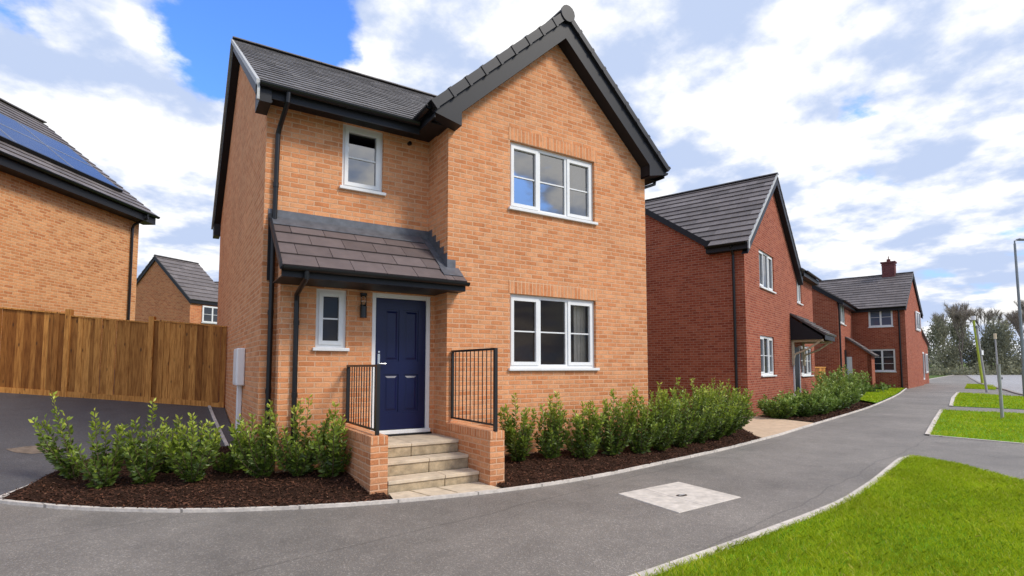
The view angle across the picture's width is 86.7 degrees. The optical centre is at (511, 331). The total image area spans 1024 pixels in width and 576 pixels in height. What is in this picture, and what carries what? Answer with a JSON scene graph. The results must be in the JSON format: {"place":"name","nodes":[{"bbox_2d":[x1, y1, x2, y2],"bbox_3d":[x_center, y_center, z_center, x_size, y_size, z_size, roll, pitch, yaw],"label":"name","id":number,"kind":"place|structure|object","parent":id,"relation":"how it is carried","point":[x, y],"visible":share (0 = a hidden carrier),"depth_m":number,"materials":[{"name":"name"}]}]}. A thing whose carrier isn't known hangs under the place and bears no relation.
{"place":"outdoors","nodes":[
{"label":"outdoors","id":0,"kind":"place"},
{"bbox_2d":[0,372,233,494],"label":"driveway","id":1,"kind":"structure","parent":0,"point":[18,429],"depth_m":9.77,"materials":[{"name":"grey asphalt"}]},
{"bbox_2d":[7,446,59,453],"bbox_3d":[-7.093,1.758,8.065,0.478,0.070,0.532,-2,-4,31],"label":"dirt patch","id":2,"kind":"object","parent":1,"relation":"on","point":[30,449],"visible":0.64,"depth_m":8.01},
{"bbox_2d":[208,405,228,445],"bbox_3d":[-5.529,1.823,10.208,0.065,0.689,3.703,3,-5,-34],"label":"drain edging","id":3,"kind":"object","parent":1,"relation":"on","point":[217,426],"visible":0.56,"depth_m":10.22,"materials":[{"name":"concrete"}]},
{"bbox_2d":[389,482,498,498],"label":"entrance paving","id":4,"kind":"structure","parent":0,"point":[467,487],"depth_m":6.77,"materials":[{"name":"stone"}]},
{"bbox_2d":[0,375,1023,575],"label":"footpath","id":5,"kind":"structure","parent":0,"point":[599,526],"depth_m":5.44,"materials":[{"name":"grey asphalt"}]},
{"bbox_2d":[0,446,390,508],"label":"mulch bed","id":6,"kind":"object","parent":5,"relation":"on","point":[265,491],"visible":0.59,"depth_m":6.57,"materials":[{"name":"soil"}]},
{"bbox_2d":[28,391,81,479],"bbox_3d":[-5.867,1.347,7.024,0.622,1.150,0.333,0,-4,-7],"label":"laurel shrub","id":7,"kind":"object","parent":6,"relation":"on","point":[58,461],"visible":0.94,"depth_m":6.98,"materials":[{"name":"green plant"}]},
{"bbox_2d":[66,408,128,488],"bbox_3d":[-5.213,1.459,6.819,0.679,1.029,0.667,2,-5,-32],"label":"laurel shrub","id":8,"kind":"object","parent":6,"relation":"on","point":[108,469],"visible":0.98,"depth_m":6.79,"materials":[{"name":"green plant"}]},
{"bbox_2d":[119,398,171,483],"bbox_3d":[-4.695,1.400,6.943,0.575,1.096,0.657,2,-5,-32],"label":"laurel shrub","id":9,"kind":"object","parent":6,"relation":"on","point":[141,465],"visible":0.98,"depth_m":6.85,"materials":[{"name":"green plant"}]},
{"bbox_2d":[147,415,192,472],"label":"laurel shrub","id":10,"kind":"object","parent":6,"relation":"on","point":[164,467],"visible":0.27,"depth_m":7.35,"materials":[{"name":"green plant"}]},
{"bbox_2d":[161,412,223,482],"bbox_3d":[-4.078,1.482,6.908,0.869,0.909,0.622,-3,-5,40],"label":"laurel shrub","id":11,"kind":"object","parent":6,"relation":"on","point":[194,466],"visible":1,"depth_m":6.90,"materials":[{"name":"green plant"}]},
{"bbox_2d":[211,424,253,472],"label":"laurel shrub","id":12,"kind":"object","parent":6,"relation":"on","point":[230,463],"visible":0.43,"depth_m":7.34,"materials":[{"name":"green plant"}]},
{"bbox_2d":[227,400,282,477],"bbox_3d":[-3.388,1.418,7.190,0.700,1.022,0.752,2,-5,-32],"label":"laurel shrub","id":13,"kind":"object","parent":6,"relation":"on","point":[259,465],"visible":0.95,"depth_m":7.10,"materials":[{"name":"green plant"}]},
{"bbox_2d":[266,394,335,476],"bbox_3d":[-2.845,1.384,7.254,0.718,1.088,0.804,-1,-4,12],"label":"laurel shrub","id":14,"kind":"object","parent":6,"relation":"on","point":[298,462],"visible":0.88,"depth_m":7.13,"materials":[{"name":"green plant"}]},
{"bbox_2d":[309,401,351,477],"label":"laurel shrub","id":15,"kind":"object","parent":6,"relation":"on","point":[332,455],"visible":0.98,"depth_m":7.13,"materials":[{"name":"green plant"}]},
{"bbox_2d":[497,419,759,487],"bbox_3d":[2.665,2.226,11.537,9.580,0.224,4.974,2,-5,-32],"label":"mulch bed","id":16,"kind":"object","parent":5,"relation":"on","point":[543,462],"visible":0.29,"depth_m":8.51,"materials":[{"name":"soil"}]},
{"bbox_2d":[498,392,536,461],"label":"laurel shrub","id":17,"kind":"object","parent":16,"relation":"on","point":[516,443],"visible":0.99,"depth_m":8.28,"materials":[{"name":"green plant"}]},
{"bbox_2d":[533,391,572,458],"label":"laurel shrub","id":18,"kind":"object","parent":16,"relation":"on","point":[550,443],"visible":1,"depth_m":8.62,"materials":[{"name":"green plant"}]},
{"bbox_2d":[563,401,605,458],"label":"laurel shrub","id":19,"kind":"object","parent":16,"relation":"on","point":[582,447],"visible":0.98,"depth_m":8.83,"materials":[{"name":"green plant"}]},
{"bbox_2d":[585,387,637,455],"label":"laurel shrub","id":20,"kind":"object","parent":16,"relation":"on","point":[611,444],"visible":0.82,"depth_m":9.14,"materials":[{"name":"green plant"}]},
{"bbox_2d":[617,385,658,453],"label":"laurel shrub","id":21,"kind":"object","parent":16,"relation":"on","point":[639,443],"visible":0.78,"depth_m":9.47,"materials":[{"name":"green plant"}]},
{"bbox_2d":[638,381,679,450],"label":"laurel shrub","id":22,"kind":"object","parent":16,"relation":"on","point":[660,443],"visible":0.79,"depth_m":9.76,"materials":[{"name":"green plant"}]},
{"bbox_2d":[659,377,710,447],"bbox_3d":[3.244,1.550,10.331,1.046,1.366,1.136,-2,-4,29],"label":"laurel shrub","id":23,"kind":"object","parent":16,"relation":"on","point":[682,438],"visible":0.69,"depth_m":10.22,"materials":[{"name":"green plant"}]},
{"bbox_2d":[665,378,728,442],"bbox_3d":[3.658,1.595,10.907,1.158,1.334,1.084,0,-4,-5],"label":"laurel shrub","id":24,"kind":"object","parent":16,"relation":"on","point":[703,435],"visible":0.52,"depth_m":10.72,"materials":[{"name":"green plant"}]},
{"bbox_2d":[682,385,742,439],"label":"laurel shrub","id":25,"kind":"object","parent":16,"relation":"on","point":[726,425],"visible":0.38,"depth_m":11.18,"materials":[{"name":"green plant"}]},
{"bbox_2d":[691,378,745,407],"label":"laurel shrub","id":26,"kind":"object","parent":16,"relation":"on","point":[713,384],"visible":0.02,"depth_m":13.63,"materials":[{"name":"green plant"}]},
{"bbox_2d":[702,380,754,429],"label":"laurel shrub","id":27,"kind":"object","parent":16,"relation":"on","point":[751,408],"visible":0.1,"depth_m":12.57,"materials":[{"name":"green plant"}]},
{"bbox_2d":[704,379,758,435],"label":"laurel shrub","id":28,"kind":"object","parent":16,"relation":"on","point":[743,412],"visible":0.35,"depth_m":11.79,"materials":[{"name":"green plant"}]},
{"bbox_2d":[619,482,740,512],"bbox_3d":[2.033,2.003,6.618,1.249,0.036,1.079,2,-5,-32],"label":"inspection cover","id":29,"kind":"object","parent":5,"relation":"on","point":[679,497],"visible":1,"depth_m":6.55,"materials":[{"name":"concrete"}]},
{"bbox_2d":[758,401,872,421],"bbox_3d":[11.610,2.750,19.700,2.203,0.143,11.485,-3,-5,40],"label":"mulch bed","id":30,"kind":"object","parent":5,"relation":"on","point":[818,415],"visible":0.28,"depth_m":16.69,"materials":[{"name":"brown wood"}]},
{"bbox_2d":[756,390,801,418],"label":"hedge bush","id":31,"kind":"object","parent":30,"relation":"on","point":[783,407],"visible":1,"depth_m":15.85,"materials":[{"name":"green plant"}]},
{"bbox_2d":[783,387,828,416],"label":"hedge bush","id":32,"kind":"object","parent":30,"relation":"on","point":[811,407],"visible":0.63,"depth_m":16.27,"materials":[{"name":"green plant"}]},
{"bbox_2d":[794,387,841,413],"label":"hedge bush","id":33,"kind":"object","parent":30,"relation":"on","point":[832,402],"visible":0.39,"depth_m":16.90,"materials":[{"name":"green plant"}]},
{"bbox_2d":[805,382,853,411],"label":"hedge bush","id":34,"kind":"object","parent":30,"relation":"on","point":[844,397],"visible":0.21,"depth_m":17.83,"materials":[{"name":"green plant"}]},
{"bbox_2d":[812,377,862,407],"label":"hedge bush","id":35,"kind":"object","parent":30,"relation":"on","point":[852,396],"visible":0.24,"depth_m":18.71,"materials":[{"name":"green plant"}]},
{"bbox_2d":[812,365,864,385],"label":"hedge bush","id":36,"kind":"object","parent":30,"relation":"on","point":[838,375],"visible":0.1,"depth_m":22.64,"materials":[{"name":"green plant"}]},
{"bbox_2d":[811,370,868,402],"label":"hedge bush","id":37,"kind":"object","parent":30,"relation":"on","point":[856,385],"visible":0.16,"depth_m":19.88,"materials":[{"name":"green plant"}]},
{"bbox_2d":[818,364,870,393],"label":"hedge bush","id":38,"kind":"object","parent":30,"relation":"on","point":[864,382],"visible":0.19,"depth_m":20.93,"materials":[{"name":"green plant"}]},
{"bbox_2d":[993,333,997,381],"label":"street post","id":39,"kind":"object","parent":5,"relation":"on","point":[995,336],"visible":0.83,"depth_m":43.88,"materials":[{"name":"grey metal"}]},
{"bbox_2d":[1013,238,1023,396],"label":"lamp post","id":40,"kind":"object","parent":5,"relation":"on","point":[1019,309],"visible":1,"depth_m":24.65,"materials":[{"name":"metal"}]},
{"bbox_2d":[0,0,1023,362],"label":"sky","id":41,"kind":"structure","parent":0,"point":[894,129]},
{"bbox_2d":[103,375,947,506],"bbox_3d":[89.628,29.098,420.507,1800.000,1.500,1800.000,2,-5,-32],"label":"ground","id":42,"kind":"structure","parent":0,"point":[930,377],"depth_m":23.26,"materials":[{"name":"green plant"}]},
{"bbox_2d":[0,485,26,497],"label":"driveway edging","id":43,"kind":"object","parent":42,"relation":"on","point":[5,495],"visible":0.09,"depth_m":6.44,"materials":[{"name":"concrete"}]},
{"bbox_2d":[0,98,159,363],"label":"brick house","id":44,"kind":"structure","parent":42,"relation":"on","point":[72,218],"depth_m":14.57,"materials":[{"name":"orange brick"}]},
{"bbox_2d":[0,307,227,407],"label":"timber fence","id":45,"kind":"object","parent":42,"relation":"on","point":[46,353],"visible":0.88,"depth_m":11.43,"materials":[{"name":"brown wood"}]},
{"bbox_2d":[135,254,217,324],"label":"brick house","id":46,"kind":"structure","parent":42,"relation":"on","point":[174,289],"depth_m":33.39,"materials":[{"name":"orange brick"}]},
{"bbox_2d":[201,305,217,323],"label":"window","id":47,"kind":"structure","parent":46,"relation":"in","point":[209,313],"depth_m":33.25,"materials":[{"name":"white plastic"}]},
{"bbox_2d":[339,425,387,494],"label":"step wall","id":48,"kind":"structure","parent":42,"relation":"on","point":[366,467],"depth_m":6.67,"materials":[{"name":"brick"}]},
{"bbox_2d":[345,365,379,435],"bbox_3d":[-2.027,0.891,7.306,0.044,0.880,1.379,2,-5,-32],"label":"handrail","id":49,"kind":"object","parent":48,"relation":"on","point":[376,401],"visible":0.99,"depth_m":7.19,"materials":[{"name":"black metal"}]},
{"bbox_2d":[387,433,478,496],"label":"entrance steps","id":50,"kind":"structure","parent":42,"relation":"on","point":[421,470],"depth_m":7.31,"materials":[{"name":"stone"}]},
{"bbox_2d":[211,5,670,472],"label":"detached house","id":51,"kind":"structure","parent":42,"relation":"on","point":[497,201],"depth_m":8.87,"materials":[{"name":"brick"}]},
{"bbox_2d":[233,348,244,444],"bbox_3d":[-4.604,1.130,9.104,0.132,1.685,0.530,2,-5,-32],"label":"meter box","id":52,"kind":"object","parent":51,"relation":"attached to","point":[238,367],"visible":0.83,"depth_m":8.95,"materials":[{"name":"white plastic"}]},
{"bbox_2d":[233,351,236,382],"bbox_3d":[-4.657,0.596,9.106,0.004,0.530,0.430,2,-5,-32],"label":"meter door","id":53,"kind":"structure","parent":52,"relation":"in","point":[235,352],"depth_m":9.07,"materials":[{"name":"white plastic"}]},
{"bbox_2d":[312,289,349,350],"bbox_3d":[-2.631,-0.162,7.883,0.514,0.899,0.155,2,-5,-32],"label":"window","id":54,"kind":"structure","parent":51,"relation":"in","point":[330,304],"depth_m":7.91,"materials":[{"name":"white plastic"}]},
{"bbox_2d":[339,124,385,195],"bbox_3d":[-2.363,-2.706,8.585,0.732,1.060,0.165,2,-5,-32],"label":"window","id":55,"kind":"structure","parent":51,"relation":"in","point":[378,136],"depth_m":8.59,"materials":[{"name":"white plastic"}]},
{"bbox_2d":[360,293,366,317],"bbox_3d":[-2.209,-0.384,8.063,0.104,0.365,0.115,2,-5,-32],"label":"wall lamp","id":56,"kind":"object","parent":51,"relation":"attached to","point":[363,310],"visible":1,"depth_m":8.02,"materials":[{"name":"black metal"}]},
{"bbox_2d":[370,293,431,436],"bbox_3d":[-1.718,0.512,8.411,0.995,2.175,0.116,2,-5,-32],"label":"front door","id":57,"kind":"structure","parent":51,"relation":"in","point":[400,323],"depth_m":8.44,"materials":[{"name":"blue paint"}]},
{"bbox_2d":[508,142,597,225],"bbox_3d":[0.736,-2.600,9.652,1.940,1.200,0.170,2,-5,-32],"label":"window","id":58,"kind":"structure","parent":51,"relation":"in","point":[535,209],"depth_m":9.68,"materials":[{"name":"white plastic"}]},
{"bbox_2d":[508,294,599,370],"bbox_3d":[0.736,0.044,9.474,1.940,1.280,0.170,2,-5,-32],"label":"window","id":59,"kind":"structure","parent":51,"relation":"in","point":[536,365],"depth_m":9.49,"materials":[{"name":"white plastic"}]},
{"bbox_2d":[446,422,503,488],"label":"step wall","id":60,"kind":"structure","parent":42,"relation":"on","point":[482,447],"depth_m":7.27,"materials":[{"name":"brick"}]},
{"bbox_2d":[451,348,497,431],"bbox_3d":[-0.564,0.808,7.748,0.044,1.105,1.330,2,-5,-32],"label":"handrail","id":61,"kind":"object","parent":60,"relation":"on","point":[494,424],"visible":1,"depth_m":7.59,"materials":[{"name":"black metal"}]},
{"bbox_2d":[0,375,950,512],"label":"path edging","id":62,"kind":"object","parent":42,"relation":"on","point":[166,510],"visible":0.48,"depth_m":6.22,"materials":[{"name":"concrete"}]},
{"bbox_2d":[645,172,836,416],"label":"red brick house","id":63,"kind":"structure","parent":42,"relation":"on","point":[730,282],"depth_m":18.52,"materials":[{"name":"red brick"}]},
{"bbox_2d":[759,250,775,293],"bbox_3d":[8.969,-2.100,19.147,0.170,1.365,2.080,-3,-5,39],"label":"window","id":64,"kind":"structure","parent":63,"relation":"in","point":[765,261],"depth_m":19.29,"materials":[{"name":"white plastic"}]},
{"bbox_2d":[760,335,776,376],"bbox_3d":[8.828,0.866,18.772,0.170,1.395,1.930,-3,-5,39],"label":"window","id":65,"kind":"structure","parent":63,"relation":"in","point":[766,343],"depth_m":18.91,"materials":[{"name":"white plastic"}]},
{"bbox_2d":[793,346,800,395],"bbox_3d":[11.628,1.698,22.164,0.080,2.200,1.120,-3,-5,39],"label":"front door","id":66,"kind":"structure","parent":63,"relation":"in","point":[796,368],"depth_m":22.23,"materials":[{"name":"white plastic"}]},
{"bbox_2d":[796,280,803,305],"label":"window","id":67,"kind":"structure","parent":63,"relation":"in","point":[798,286],"depth_m":23.32,"materials":[{"name":"white plastic"}]},
{"bbox_2d":[800,346,813,376],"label":"window","id":68,"kind":"structure","parent":63,"relation":"in","point":[805,370],"depth_m":24.20,"materials":[{"name":"white plastic"}]},
{"bbox_2d":[629,456,905,575],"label":"lawn edging","id":69,"kind":"object","parent":42,"relation":"on","point":[734,541],"visible":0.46,"depth_m":5.05,"materials":[{"name":"concrete"}]},
{"bbox_2d":[815,367,825,385],"bbox_3d":[15.649,2.584,27.980,0.090,1.510,6.000,-3,-5,39],"label":"garden fence","id":70,"kind":"object","parent":42,"relation":"on","point":[819,369],"visible":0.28,"depth_m":28.71,"materials":[{"name":"brown wood"}]},
{"bbox_2d":[812,256,929,389],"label":"red brick house","id":71,"kind":"structure","parent":42,"relation":"on","point":[872,323],"depth_m":33.86,"materials":[{"name":"red brick"}]},
{"bbox_2d":[840,306,846,325],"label":"window","id":72,"kind":"structure","parent":71,"relation":"in","point":[841,308],"depth_m":31.95,"materials":[{"name":"white plastic"}]},
{"bbox_2d":[844,350,846,373],"bbox_3d":[19.633,2.099,31.877,0.050,2.000,0.500,-3,-5,39],"label":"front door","id":73,"kind":"structure","parent":71,"relation":"in","point":[845,352],"depth_m":31.76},
{"bbox_2d":[868,311,893,327],"bbox_3d":[23.109,-0.862,34.019,1.360,1.245,0.170,-4,-5,43],"label":"window","id":74,"kind":"structure","parent":71,"relation":"in","point":[879,319],"depth_m":34.03,"materials":[{"name":"white plastic"}]},
{"bbox_2d":[869,349,895,371],"bbox_3d":[23.143,1.812,33.883,0.060,1.400,1.370,4,-6,-47],"label":"window","id":75,"kind":"structure","parent":71,"relation":"in","point":[886,361],"depth_m":33.78,"materials":[{"name":"white plastic"}]},
{"bbox_2d":[915,311,920,331],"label":"window","id":76,"kind":"structure","parent":71,"relation":"in","point":[917,315],"depth_m":36.81,"materials":[{"name":"white plastic"}]},
{"bbox_2d":[922,352,924,379],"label":"window","id":77,"kind":"structure","parent":71,"relation":"in","point":[922,352],"depth_m":39.45,"materials":[{"name":"white plastic"}]},
{"bbox_2d":[925,354,928,372],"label":"window","id":78,"kind":"structure","parent":71,"relation":"in","point":[926,355],"depth_m":40.68,"materials":[{"name":"white plastic"}]},
{"bbox_2d":[925,409,942,433],"bbox_3d":[11.901,2.517,15.235,0.110,0.197,7.758,-3,-5,40],"label":"lawn edging","id":79,"kind":"object","parent":42,"relation":"on","point":[930,427],"visible":0.67,"depth_m":14.25,"materials":[{"name":"concrete"}]},
{"bbox_2d":[949,392,958,405],"bbox_3d":[19.427,2.965,23.836,0.202,0.194,10.946,-3,-5,40],"label":"lawn edging","id":80,"kind":"object","parent":42,"relation":"on","point":[952,399],"visible":0.61,"depth_m":22.72,"materials":[{"name":"concrete"}]},
{"bbox_2d":[943,300,983,368],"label":"tree","id":81,"kind":"object","parent":42,"relation":"on","point":[962,314],"visible":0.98,"depth_m":82.28,"materials":[{"name":"grey plant"}]},
{"bbox_2d":[929,435,1023,443],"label":"lawn edging","id":82,"kind":"object","parent":42,"relation":"on","point":[977,439],"visible":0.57,"depth_m":11.50,"materials":[{"name":"concrete"}]},
{"bbox_2d":[1003,306,1023,336],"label":"tree","id":83,"kind":"object","parent":42,"relation":"on","point":[1013,318],"visible":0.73,"depth_m":83.10,"materials":[{"name":"grey plant"}]},
{"bbox_2d":[740,416,811,437],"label":"side path","id":84,"kind":"structure","parent":0,"point":[761,427],"depth_m":14.23,"materials":[{"name":"beige concrete"}]},
{"bbox_2d":[630,454,1023,575],"bbox_3d":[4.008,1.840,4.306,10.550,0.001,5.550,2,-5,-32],"label":"lawn","id":85,"kind":"structure","parent":0,"point":[784,571],"depth_m":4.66,"materials":[{"name":"green plant"}]},
{"bbox_2d":[861,387,903,401],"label":"grass","id":86,"kind":"structure","parent":0,"point":[877,397],"depth_m":26.14,"materials":[{"name":"green plant"}]},
{"bbox_2d":[929,409,1023,442],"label":"lawn","id":87,"kind":"structure","parent":0,"point":[1012,440],"depth_m":13.35,"materials":[{"name":"green plant"}]},
{"bbox_2d":[996,364,1003,417],"bbox_3d":[13.962,1.745,15.492,0.144,1.602,0.106,2,-5,-32],"label":"verge post","id":88,"kind":"object","parent":87,"relation":"on","point":[1000,390],"visible":0.86,"depth_m":15.48,"materials":[{"name":"grey metal"}]},
{"bbox_2d":[952,392,1023,408],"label":"lawn","id":89,"kind":"structure","parent":0,"point":[989,403],"depth_m":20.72,"materials":[{"name":"green plant"}]},
{"bbox_2d":[975,325,987,392],"bbox_3d":[24.514,1.439,28.276,0.560,3.499,0.184,1,-4,-12],"label":"leaning pole","id":90,"kind":"object","parent":89,"relation":"on","point":[981,352],"visible":1,"depth_m":28.28,"materials":[{"name":"metal"}]},
{"bbox_2d":[969,375,1022,392],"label":"road","id":91,"kind":"structure","parent":0,"point":[1012,382],"depth_m":45.62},
{"bbox_2d":[971,316,983,382],"bbox_3d":[34.342,1.376,39.997,0.787,5.020,0.270,1,-4,-17],"label":"marker post","id":92,"kind":"object","parent":91,"relation":"on","point":[973,318],"visible":0.81,"depth_m":39.95,"materials":[{"name":"green paint"}]},
{"bbox_2d":[966,375,1022,394],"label":"road kerb","id":93,"kind":"structure","parent":91,"relation":"on","point":[1008,390],"depth_m":30.36,"materials":[{"name":"grey concrete"}]},
{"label":"grass bank","id":94,"kind":"structure","parent":0,"visible":0},
{"bbox_2d":[930,311,950,350],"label":"tree","id":95,"kind":"object","parent":94,"relation":"on","point":[940,315],"visible":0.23,"depth_m":93.67,"materials":[{"name":"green plant"}]},
{"bbox_2d":[924,312,965,370],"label":"evergreen tree","id":96,"kind":"object","parent":94,"relation":"on","point":[937,354],"visible":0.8,"depth_m":85.17,"materials":[{"name":"green plant"}]},
{"bbox_2d":[941,310,992,369],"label":"evergreen tree","id":97,"kind":"object","parent":94,"relation":"on","point":[968,343],"visible":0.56,"depth_m":85.71,"materials":[{"name":"green plant"}]},
{"bbox_2d":[928,359,1021,375],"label":"undergrowth","id":98,"kind":"object","parent":94,"relation":"on","point":[948,371],"visible":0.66,"depth_m":81.50,"materials":[{"name":"green plant"}]},
{"bbox_2d":[968,307,1011,366],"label":"tree","id":99,"kind":"object","parent":94,"relation":"on","point":[989,316],"visible":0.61,"depth_m":94.82,"materials":[{"name":"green plant"}]},
{"bbox_2d":[963,313,1021,374],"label":"evergreen tree","id":100,"kind":"object","parent":94,"relation":"on","point":[989,339],"visible":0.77,"depth_m":84.33,"materials":[{"name":"green plant"}]},
{"bbox_2d":[984,316,1021,369],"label":"evergreen tree","id":101,"kind":"object","parent":94,"relation":"on","point":[1010,336],"visible":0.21,"depth_m":87.07,"materials":[{"name":"green plant"}]},
{"bbox_2d":[1013,298,1023,311],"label":"tree","id":102,"kind":"object","parent":94,"relation":"on","point":[1022,305],"visible":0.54,"depth_m":95.67,"materials":[{"name":"grey plant"}]},
{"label":"lawn","id":103,"kind":"structure","parent":0,"visible":0},
{"bbox_2d":[965,383,995,389],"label":"grass","id":104,"kind":"structure","parent":103,"relation":"on","point":[975,386],"depth_m":33.72,"materials":[{"name":"green plant"}]},
{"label":"lawn","id":105,"kind":"structure","parent":0,"visible":0},
{"bbox_2d":[864,383,887,391],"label":"ground shrub","id":106,"kind":"object","parent":105,"relation":"on","point":[871,389],"visible":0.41,"depth_m":28.43,"materials":[{"name":"green plant"}]},
{"bbox_2d":[871,381,895,389],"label":"ground shrub","id":107,"kind":"object","parent":105,"relation":"on","point":[882,385],"visible":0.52,"depth_m":30.98,"materials":[{"name":"green plant"}]}
]}

